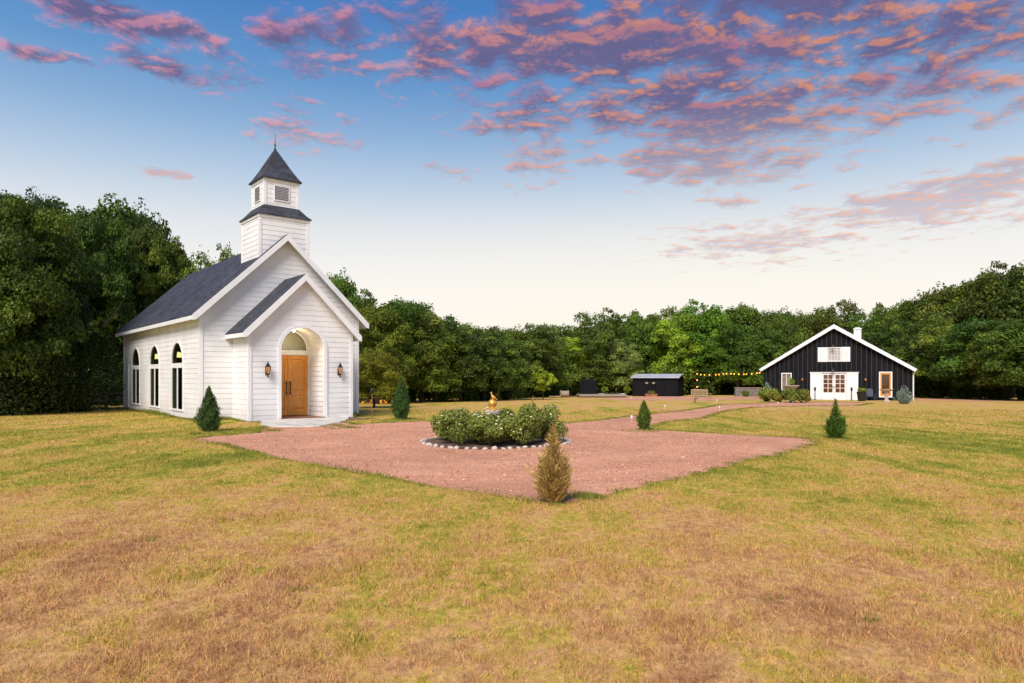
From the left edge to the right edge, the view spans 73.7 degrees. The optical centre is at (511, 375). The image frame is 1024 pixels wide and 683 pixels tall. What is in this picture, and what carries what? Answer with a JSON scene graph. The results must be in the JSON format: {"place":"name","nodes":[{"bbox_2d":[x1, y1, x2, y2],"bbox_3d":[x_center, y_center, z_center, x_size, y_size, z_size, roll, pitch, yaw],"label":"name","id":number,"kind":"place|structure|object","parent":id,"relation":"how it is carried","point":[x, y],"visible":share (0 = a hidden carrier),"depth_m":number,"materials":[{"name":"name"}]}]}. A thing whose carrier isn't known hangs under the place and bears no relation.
{"place":"outdoors","nodes":[
{"label":"outdoors","id":0,"kind":"place"},
{"bbox_2d":[0,389,1023,682],"bbox_3d":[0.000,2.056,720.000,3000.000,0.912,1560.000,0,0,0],"label":"ground","id":1,"kind":"structure","parent":0,"point":[462,615],"depth_m":5.77,"materials":[{"name":"plant"}]},
{"bbox_2d":[0,223,57,377],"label":"oak tree","id":2,"kind":"object","parent":1,"relation":"on","point":[5,290],"visible":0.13,"depth_m":29.06,"materials":[{"name":"green plant"}]},
{"bbox_2d":[0,189,91,413],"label":"oak tree","id":3,"kind":"object","parent":1,"relation":"on","point":[34,293],"visible":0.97,"depth_m":28.72,"materials":[{"name":"green plant"}]},
{"bbox_2d":[0,186,114,411],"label":"oak tree","id":4,"kind":"object","parent":1,"relation":"on","point":[84,348],"visible":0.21,"depth_m":32.21,"materials":[{"name":"green plant"}]},
{"bbox_2d":[0,345,123,415],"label":"undergrowth","id":5,"kind":"object","parent":1,"relation":"on","point":[60,393],"visible":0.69,"depth_m":30.64,"materials":[{"name":"green plant"}]},
{"bbox_2d":[6,193,122,362],"bbox_3d":[-28.749,-4.564,42.191,8.097,13.219,8.821,0,0,17],"label":"oak tree","id":6,"kind":"object","parent":1,"relation":"on","point":[87,295],"visible":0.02,"depth_m":42.50,"materials":[{"name":"green plant"}]},
{"bbox_2d":[36,193,155,376],"bbox_3d":[-30.244,-5.408,47.733,9.160,15.210,8.966,0,0,-40],"label":"oak tree","id":7,"kind":"object","parent":1,"relation":"on","point":[111,210],"visible":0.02,"depth_m":47.73,"materials":[{"name":"green plant"}]},
{"bbox_2d":[58,204,146,386],"bbox_3d":[-26.586,-4.380,43.085,6.664,12.886,6.814,0,0,-16],"label":"oak tree","id":8,"kind":"object","parent":1,"relation":"on","point":[118,281],"visible":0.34,"depth_m":43.02,"materials":[{"name":"green plant"}]},
{"bbox_2d":[86,207,176,377],"bbox_3d":[-27.260,-5.015,47.969,8.153,14.374,7.634,0,0,-15],"label":"oak tree","id":9,"kind":"object","parent":1,"relation":"on","point":[163,289],"visible":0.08,"depth_m":47.52,"materials":[{"name":"green plant"}]},
{"bbox_2d":[106,197,192,370],"bbox_3d":[-29.969,-5.836,53.891,10.380,16.382,9.046,0,0,-42],"label":"oak tree","id":10,"kind":"object","parent":1,"relation":"on","point":[142,218],"visible":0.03,"depth_m":53.98,"materials":[{"name":"green plant"}]},
{"bbox_2d":[117,220,190,347],"bbox_3d":[-25.188,-4.408,48.336,5.712,13.073,6.184,0,0,-45],"label":"oak tree","id":11,"kind":"object","parent":1,"relation":"on","point":[165,270],"visible":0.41,"depth_m":47.16,"materials":[{"name":"green plant"}]},
{"bbox_2d":[190,386,225,431],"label":"cypress","id":12,"kind":"object","parent":1,"relation":"on","point":[209,419],"visible":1,"depth_m":19.56,"materials":[{"name":"green plant"}]},
{"bbox_2d":[183,241,234,276],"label":"oak tree","id":13,"kind":"object","parent":1,"relation":"on","point":[206,263],"visible":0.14,"depth_m":46.63,"materials":[{"name":"green plant"}]},
{"bbox_2d":[115,143,368,420],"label":"chapel","id":14,"kind":"structure","parent":1,"relation":"on","point":[223,329],"depth_m":26.31,"materials":[{"name":"white paint"}]},
{"bbox_2d":[124,365,128,406],"bbox_3d":[-19.373,0.485,34.321,0.115,2.110,0.900,0,0,-40],"label":"side door","id":15,"kind":"structure","parent":14,"relation":"in","point":[126,384],"depth_m":34.30,"materials":[{"name":"wood"}]},
{"bbox_2d":[131,347,139,404],"bbox_3d":[-18.018,-0.010,32.848,0.205,2.760,1.820,0,0,-40],"label":"window","id":16,"kind":"structure","parent":14,"relation":"in","point":[135,365],"depth_m":32.85,"materials":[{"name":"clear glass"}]},
{"bbox_2d":[149,344,159,407],"bbox_3d":[-15.599,-0.010,29.943,0.205,2.760,1.820,0,0,-40],"label":"window","id":17,"kind":"structure","parent":14,"relation":"in","point":[154,362],"depth_m":29.90,"materials":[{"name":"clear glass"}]},
{"bbox_2d":[170,341,183,411],"bbox_3d":[-13.187,-0.010,27.044,0.205,2.760,1.820,0,0,-40],"label":"window","id":18,"kind":"structure","parent":14,"relation":"in","point":[177,383],"depth_m":27.03,"materials":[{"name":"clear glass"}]},
{"bbox_2d":[282,355,287,415],"bbox_3d":[-8.975,0.357,26.161,0.794,2.335,0.129,0,0,-40],"label":"door","id":19,"kind":"structure","parent":14,"relation":"in","point":[284,357],"depth_m":26.34,"materials":[{"name":"brown wood"}]},
{"bbox_2d":[288,355,307,414],"bbox_3d":[-8.352,0.357,26.684,0.794,2.335,0.129,0,0,-40],"label":"door","id":20,"kind":"structure","parent":14,"relation":"in","point":[297,364],"depth_m":26.70,"materials":[{"name":"brown wood"}]},
{"bbox_2d":[261,416,349,426],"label":"entrance slab","id":21,"kind":"structure","parent":1,"relation":"on","point":[309,422],"depth_m":23.10,"materials":[{"name":"concrete"}]},
{"bbox_2d":[327,267,361,349],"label":"oak tree","id":22,"kind":"object","parent":1,"relation":"on","point":[346,288],"visible":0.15,"depth_m":46.63,"materials":[{"name":"green plant"}]},
{"bbox_2d":[348,288,377,355],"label":"oak tree","id":23,"kind":"object","parent":1,"relation":"on","point":[364,300],"visible":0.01,"depth_m":47.21,"materials":[{"name":"green plant"}]},
{"bbox_2d":[359,350,408,407],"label":"oak tree","id":24,"kind":"object","parent":1,"relation":"on","point":[369,377],"visible":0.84,"depth_m":36.51,"materials":[{"name":"green plant"}]},
{"bbox_2d":[356,301,418,403],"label":"oak tree","id":25,"kind":"object","parent":1,"relation":"on","point":[381,317],"visible":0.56,"depth_m":43.41,"materials":[{"name":"green plant"}]},
{"bbox_2d":[389,377,410,418],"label":"cypress","id":26,"kind":"object","parent":1,"relation":"on","point":[400,404],"visible":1,"depth_m":25.26,"materials":[{"name":"green plant"}]},
{"bbox_2d":[359,299,441,387],"bbox_3d":[-7.904,-1.625,48.018,6.260,7.265,6.030,0,0,-34],"label":"oak tree","id":27,"kind":"object","parent":1,"relation":"on","point":[409,314],"visible":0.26,"depth_m":46.79,"materials":[{"name":"green plant"}]},
{"bbox_2d":[380,295,446,366],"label":"oak tree","id":28,"kind":"object","parent":1,"relation":"on","point":[426,306],"visible":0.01,"depth_m":61.25,"materials":[{"name":"green plant"}]},
{"bbox_2d":[391,301,456,401],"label":"oak tree","id":29,"kind":"object","parent":1,"relation":"on","point":[432,321],"visible":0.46,"depth_m":47.68,"materials":[{"name":"green plant"}]},
{"bbox_2d":[410,332,467,401],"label":"oak tree","id":30,"kind":"object","parent":1,"relation":"on","point":[449,354],"visible":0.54,"depth_m":47.80,"materials":[{"name":"green plant"}]},
{"bbox_2d":[440,314,470,329],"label":"oak tree","id":31,"kind":"object","parent":1,"relation":"on","point":[450,319],"visible":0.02,"depth_m":64.48,"materials":[{"name":"green plant"}]},
{"bbox_2d":[432,322,495,401],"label":"oak tree","id":32,"kind":"object","parent":1,"relation":"on","point":[469,358],"visible":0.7,"depth_m":48.98,"materials":[{"name":"green plant"}]},
{"bbox_2d":[461,325,504,339],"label":"oak tree","id":33,"kind":"object","parent":1,"relation":"on","point":[469,329],"visible":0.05,"depth_m":63.97,"materials":[{"name":"green plant"}]},
{"bbox_2d":[461,328,520,400],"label":"oak tree","id":34,"kind":"object","parent":1,"relation":"on","point":[497,369],"visible":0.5,"depth_m":52.04,"materials":[{"name":"green plant"}]},
{"bbox_2d":[487,330,541,399],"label":"oak tree","id":35,"kind":"object","parent":1,"relation":"on","point":[518,347],"visible":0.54,"depth_m":54.98,"materials":[{"name":"green plant"}]},
{"bbox_2d":[484,324,547,382],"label":"oak tree","id":36,"kind":"object","parent":1,"relation":"on","point":[520,334],"visible":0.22,"depth_m":65.08,"materials":[{"name":"green plant"}]},
{"bbox_2d":[191,402,863,503],"bbox_3d":[9.459,1.728,30.642,15.567,0.264,45.416,0,0,40],"label":"gravel court","id":37,"kind":"object","parent":1,"relation":"on","point":[767,445],"visible":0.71,"depth_m":14.25,"materials":[{"name":"pink gravel"}]},
{"bbox_2d":[200,423,757,501],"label":"loose stones","id":38,"kind":"object","parent":37,"relation":"on","point":[527,451],"visible":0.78,"depth_m":14.33,"materials":[{"name":"gravel"}]},
{"bbox_2d":[426,437,565,448],"bbox_3d":[-0.378,1.580,16.522,3.525,0.001,3.312,0,0,0],"label":"planting bed","id":39,"kind":"object","parent":37,"relation":"on","point":[470,442],"visible":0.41,"depth_m":15.99,"materials":[{"name":"soil"}]},
{"bbox_2d":[429,409,465,440],"bbox_3d":[-1.600,1.189,16.686,0.764,0.815,0.983,0,0,-37],"label":"rose bush","id":40,"kind":"object","parent":39,"relation":"on","point":[435,420],"visible":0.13,"depth_m":16.67,"materials":[{"name":"green plant"}]},
{"bbox_2d":[435,410,478,443],"bbox_3d":[-1.210,1.193,15.807,0.945,0.810,1.157,0,0,-33],"label":"rose bush","id":41,"kind":"object","parent":39,"relation":"on","point":[454,426],"visible":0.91,"depth_m":15.67,"materials":[{"name":"green plant"}]},
{"bbox_2d":[467,412,517,446],"bbox_3d":[-0.510,1.202,15.427,1.130,0.792,0.921,0,0,37],"label":"rose bush","id":42,"kind":"object","parent":39,"relation":"on","point":[490,429],"visible":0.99,"depth_m":15.27,"materials":[{"name":"green plant"}]},
{"bbox_2d":[473,410,513,443],"bbox_3d":[-0.385,1.204,15.999,1.027,0.789,1.256,0,0,-8],"label":"rose bush","id":43,"kind":"object","parent":39,"relation":"on","point":[494,417],"visible":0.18,"depth_m":15.79,"materials":[{"name":"green plant"}]},
{"bbox_2d":[504,410,540,444],"bbox_3d":[0.250,1.182,15.591,0.771,0.829,0.992,0,0,12],"label":"rose bush","id":44,"kind":"object","parent":39,"relation":"on","point":[524,430],"visible":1,"depth_m":15.29,"materials":[{"name":"green plant"}]},
{"bbox_2d":[518,402,561,434],"bbox_3d":[0.632,1.134,17.370,0.943,0.929,1.142,0,0,-27],"label":"rose bush","id":45,"kind":"object","parent":39,"relation":"on","point":[526,407],"visible":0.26,"depth_m":17.19,"materials":[{"name":"green plant"}]},
{"bbox_2d":[531,410,568,441],"bbox_3d":[0.783,1.203,16.324,1.084,0.791,0.885,0,0,-4],"label":"rose bush","id":46,"kind":"object","parent":39,"relation":"on","point":[546,420],"visible":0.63,"depth_m":16.14,"materials":[{"name":"green plant"}]},
{"bbox_2d":[523,423,576,502],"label":"dead cypress","id":47,"kind":"object","parent":37,"relation":"on","point":[552,484],"visible":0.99,"depth_m":8.52,"materials":[{"name":"brown plant"}]},
{"bbox_2d":[635,400,652,429],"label":"cypress","id":48,"kind":"object","parent":37,"relation":"on","point":[644,418],"visible":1,"depth_m":20.15,"materials":[{"name":"green plant"}]},
{"bbox_2d":[518,338,567,396],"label":"oak tree","id":49,"kind":"object","parent":1,"relation":"on","point":[542,348],"visible":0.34,"depth_m":65.98,"materials":[{"name":"green plant"}]},
{"bbox_2d":[530,369,557,399],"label":"sapling","id":50,"kind":"object","parent":1,"relation":"on","point":[539,380],"visible":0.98,"depth_m":55.71,"materials":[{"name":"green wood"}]},
{"bbox_2d":[523,322,578,396],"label":"oak tree","id":51,"kind":"object","parent":1,"relation":"on","point":[541,332],"visible":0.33,"depth_m":69.07,"materials":[{"name":"green plant"}]},
{"bbox_2d":[93,356,1022,396],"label":"wood","id":52,"kind":"object","parent":1,"relation":"on","point":[705,380],"visible":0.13,"depth_m":84.78,"materials":[{"name":"green wood"}]},
{"bbox_2d":[559,337,590,385],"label":"oak tree","id":53,"kind":"object","parent":1,"relation":"on","point":[579,362],"visible":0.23,"depth_m":78.68,"materials":[{"name":"green plant"}]},
{"bbox_2d":[552,324,606,354],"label":"oak tree","id":54,"kind":"object","parent":1,"relation":"on","point":[567,331],"visible":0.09,"depth_m":86.34,"materials":[{"name":"green plant"}]},
{"bbox_2d":[566,323,623,386],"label":"oak tree","id":55,"kind":"object","parent":1,"relation":"on","point":[595,345],"visible":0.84,"depth_m":78.48,"materials":[{"name":"green plant"}]},
{"bbox_2d":[576,394,626,396],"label":"stage","id":56,"kind":"object","parent":1,"relation":"on","point":[600,395],"visible":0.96,"depth_m":67.50,"materials":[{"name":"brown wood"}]},
{"bbox_2d":[580,378,596,393],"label":"screen","id":57,"kind":"object","parent":56,"relation":"on","point":[588,386],"visible":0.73,"depth_m":70.40,"materials":[{"name":"black wood"}]},
{"bbox_2d":[573,307,632,368],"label":"oak tree","id":58,"kind":"object","parent":1,"relation":"on","point":[607,321],"visible":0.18,"depth_m":86.46,"materials":[{"name":"green plant"}]},
{"bbox_2d":[606,338,643,393],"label":"oak tree","id":59,"kind":"object","parent":1,"relation":"on","point":[626,358],"visible":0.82,"depth_m":79.09,"materials":[{"name":"green plant"}]},
{"bbox_2d":[611,309,659,373],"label":"oak tree","id":60,"kind":"object","parent":1,"relation":"on","point":[634,317],"visible":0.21,"depth_m":89.93,"materials":[{"name":"green plant"}]},
{"bbox_2d":[625,319,670,373],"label":"oak tree","id":61,"kind":"object","parent":1,"relation":"on","point":[641,329],"visible":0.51,"depth_m":88.21,"materials":[{"name":"green plant"}]},
{"bbox_2d":[630,374,685,395],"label":"shed","id":62,"kind":"structure","parent":1,"relation":"on","point":[662,384],"depth_m":75.17,"materials":[{"name":"wood"}]},
{"bbox_2d":[645,305,690,371],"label":"oak tree","id":63,"kind":"object","parent":1,"relation":"on","point":[655,317],"visible":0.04,"depth_m":92.38,"materials":[{"name":"green plant"}]},
{"bbox_2d":[645,313,704,383],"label":"oak tree","id":64,"kind":"object","parent":1,"relation":"on","point":[679,339],"visible":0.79,"depth_m":86.18,"materials":[{"name":"green plant"}]},
{"bbox_2d":[603,396,759,399],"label":"gravel drive","id":65,"kind":"structure","parent":1,"relation":"on","point":[684,398],"depth_m":61.70,"materials":[{"name":"gravel"}]},
{"bbox_2d":[360,369,1023,401],"bbox_3d":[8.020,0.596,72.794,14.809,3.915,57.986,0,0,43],"label":"undergrowth","id":66,"kind":"object","parent":1,"relation":"on","point":[469,395],"visible":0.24,"depth_m":57.34,"materials":[{"name":"green plant"}]},
{"bbox_2d":[660,299,734,388],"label":"oak tree","id":67,"kind":"object","parent":1,"relation":"on","point":[714,317],"visible":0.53,"depth_m":86.01,"materials":[{"name":"green plant"}]},
{"bbox_2d":[691,389,710,402],"bbox_3d":[12.892,1.366,46.538,1.190,0.930,0.640,0,0,38],"label":"bench","id":68,"kind":"object","parent":1,"relation":"on","point":[696,395],"visible":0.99,"depth_m":46.37,"materials":[{"name":"brown wood"}]},
{"bbox_2d":[702,322,773,386],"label":"oak tree","id":69,"kind":"object","parent":1,"relation":"on","point":[736,332],"visible":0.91,"depth_m":82.59,"materials":[{"name":"green plant"}]},
{"bbox_2d":[734,387,761,396],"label":"wall","id":70,"kind":"structure","parent":1,"relation":"on","point":[753,391],"depth_m":73.92,"materials":[{"name":"grey stone"}]},
{"bbox_2d":[724,302,773,358],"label":"oak tree","id":71,"kind":"object","parent":1,"relation":"on","point":[741,314],"visible":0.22,"depth_m":90.10,"materials":[{"name":"green plant"}]},
{"bbox_2d":[725,328,791,389],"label":"oak tree","id":72,"kind":"object","parent":1,"relation":"on","point":[780,348],"visible":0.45,"depth_m":82.44,"materials":[{"name":"green plant"}]},
{"bbox_2d":[747,306,802,359],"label":"oak tree","id":73,"kind":"object","parent":1,"relation":"on","point":[768,314],"visible":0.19,"depth_m":88.96,"materials":[{"name":"green plant"}]},
{"bbox_2d":[766,390,789,401],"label":"shrub","id":74,"kind":"object","parent":1,"relation":"on","point":[775,396],"visible":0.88,"depth_m":47.38,"materials":[{"name":"green plant"}]},
{"bbox_2d":[765,311,809,354],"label":"oak tree","id":75,"kind":"object","parent":1,"relation":"on","point":[788,326],"visible":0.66,"depth_m":83.37,"materials":[{"name":"green plant"}]},
{"bbox_2d":[781,388,801,402],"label":"shrub","id":76,"kind":"object","parent":1,"relation":"on","point":[784,391],"visible":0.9,"depth_m":46.63,"materials":[{"name":"green plant"}]},
{"bbox_2d":[777,309,816,357],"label":"oak tree","id":77,"kind":"object","parent":1,"relation":"on","point":[802,316],"visible":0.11,"depth_m":86.47,"materials":[{"name":"green plant"}]},
{"bbox_2d":[787,388,811,402],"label":"shrub","id":78,"kind":"object","parent":1,"relation":"on","point":[803,393],"visible":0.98,"depth_m":46.32,"materials":[{"name":"green plant"}]},
{"bbox_2d":[803,299,864,336],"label":"oak tree","id":79,"kind":"object","parent":1,"relation":"on","point":[819,321],"visible":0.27,"depth_m":82.96,"materials":[{"name":"green plant"}]},
{"bbox_2d":[820,398,849,437],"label":"cypress","id":80,"kind":"object","parent":1,"relation":"on","point":[836,425],"visible":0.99,"depth_m":17.39,"materials":[{"name":"green plant"}]},
{"bbox_2d":[759,324,916,400],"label":"barn","id":81,"kind":"structure","parent":1,"relation":"on","point":[854,360],"depth_m":55.38,"materials":[{"name":"wood"}]},
{"bbox_2d":[822,374,833,399],"bbox_3d":[25.761,0.865,55.687,0.870,2.130,0.090,0,0,28],"label":"door","id":82,"kind":"structure","parent":81,"relation":"in","point":[825,395],"depth_m":55.66,"materials":[{"name":"white wood"}]},
{"bbox_2d":[827,347,840,361],"bbox_3d":[26.167,-1.750,55.471,1.000,1.160,0.050,0,0,28],"label":"loft window","id":83,"kind":"structure","parent":81,"relation":"in","point":[833,353],"depth_m":55.48,"materials":[{"name":"white glass"}]},
{"bbox_2d":[834,374,845,399],"bbox_3d":[26.556,0.865,55.263,0.870,2.130,0.090,0,0,28],"label":"door","id":84,"kind":"structure","parent":81,"relation":"in","point":[838,396],"depth_m":55.28,"materials":[{"name":"white wood"}]},
{"bbox_2d":[879,372,891,396],"bbox_3d":[29.405,0.670,53.755,0.920,2.020,0.080,0,0,28],"label":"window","id":85,"kind":"structure","parent":81,"relation":"in","point":[885,378],"depth_m":53.78,"materials":[{"name":"wood"}]},
{"bbox_2d":[842,307,887,345],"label":"oak tree","id":86,"kind":"object","parent":1,"relation":"on","point":[858,322],"visible":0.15,"depth_m":80.43,"materials":[{"name":"green plant"}]},
{"bbox_2d":[862,302,901,348],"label":"oak tree","id":87,"kind":"object","parent":1,"relation":"on","point":[882,308],"visible":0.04,"depth_m":79.75,"materials":[{"name":"green plant"}]},
{"bbox_2d":[861,318,926,383],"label":"oak tree","id":88,"kind":"object","parent":1,"relation":"on","point":[883,339],"visible":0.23,"depth_m":71.95,"materials":[{"name":"green plant"}]},
{"bbox_2d":[879,299,921,330],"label":"oak tree","id":89,"kind":"object","parent":1,"relation":"on","point":[896,309],"visible":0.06,"depth_m":76.06,"materials":[{"name":"green plant"}]},
{"bbox_2d":[893,385,913,403],"bbox_3d":[25.256,1.229,44.023,1.186,1.304,1.155,0,0,-20],"label":"silver shrub","id":90,"kind":"object","parent":1,"relation":"on","point":[903,398],"visible":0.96,"depth_m":43.83,"materials":[{"name":"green plant"}]},
{"bbox_2d":[883,310,952,396],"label":"oak tree","id":91,"kind":"object","parent":1,"relation":"on","point":[907,355],"visible":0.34,"depth_m":65.92,"materials":[{"name":"green plant"}]},
{"bbox_2d":[885,290,965,349],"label":"oak tree","id":92,"kind":"object","parent":1,"relation":"on","point":[910,309],"visible":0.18,"depth_m":73.22,"materials":[{"name":"green plant"}]},
{"bbox_2d":[908,322,975,398],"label":"oak tree","id":93,"kind":"object","parent":1,"relation":"on","point":[929,342],"visible":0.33,"depth_m":61.64,"materials":[{"name":"green plant"}]},
{"bbox_2d":[914,281,989,324],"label":"oak tree","id":94,"kind":"object","parent":1,"relation":"on","point":[947,295],"visible":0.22,"depth_m":70.62,"materials":[{"name":"green plant"}]},
{"bbox_2d":[914,373,1023,399],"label":"undergrowth","id":95,"kind":"object","parent":1,"relation":"on","point":[961,392],"visible":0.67,"depth_m":60.61,"materials":[{"name":"green plant"}]},
{"bbox_2d":[916,399,1023,400],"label":"gravel drive","id":96,"kind":"structure","parent":1,"relation":"on","point":[967,400],"depth_m":53.50,"materials":[{"name":"gravel"}]},
{"bbox_2d":[925,315,1017,398],"bbox_3d":[39.424,-1.507,57.885,7.538,7.364,8.650,0,0,13],"label":"oak tree","id":97,"kind":"object","parent":1,"relation":"on","point":[954,364],"visible":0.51,"depth_m":57.80,"materials":[{"name":"green plant"}]},
{"bbox_2d":[943,268,1018,395],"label":"oak tree","id":98,"kind":"object","parent":1,"relation":"on","point":[962,286],"visible":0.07,"depth_m":68.91,"materials":[{"name":"green plant"}]},
{"bbox_2d":[958,320,1019,399],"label":"oak tree","id":99,"kind":"object","parent":1,"relation":"on","point":[975,358],"visible":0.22,"depth_m":55.12,"materials":[{"name":"green plant"}]},
{"bbox_2d":[955,260,1023,397],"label":"oak tree","id":100,"kind":"object","parent":1,"relation":"on","point":[983,303],"visible":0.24,"depth_m":65.63,"materials":[{"name":"green plant"}]},
{"bbox_2d":[976,319,1023,385],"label":"oak tree","id":101,"kind":"object","parent":1,"relation":"on","point":[996,363],"visible":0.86,"depth_m":51.81,"materials":[{"name":"green plant"}]},
{"bbox_2d":[986,260,1023,320],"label":"oak tree","id":102,"kind":"object","parent":1,"relation":"on","point":[1011,278],"visible":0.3,"depth_m":64.06,"materials":[{"name":"green plant"}]},
{"bbox_2d":[994,319,1023,385],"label":"oak tree","id":103,"kind":"object","parent":1,"relation":"on","point":[1019,350],"visible":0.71,"depth_m":51.31,"materials":[{"name":"green plant"}]},
{"bbox_2d":[0,0,1023,369],"label":"sky","id":104,"kind":"structure","parent":0,"point":[507,164],"materials":[{"name":"blue"}]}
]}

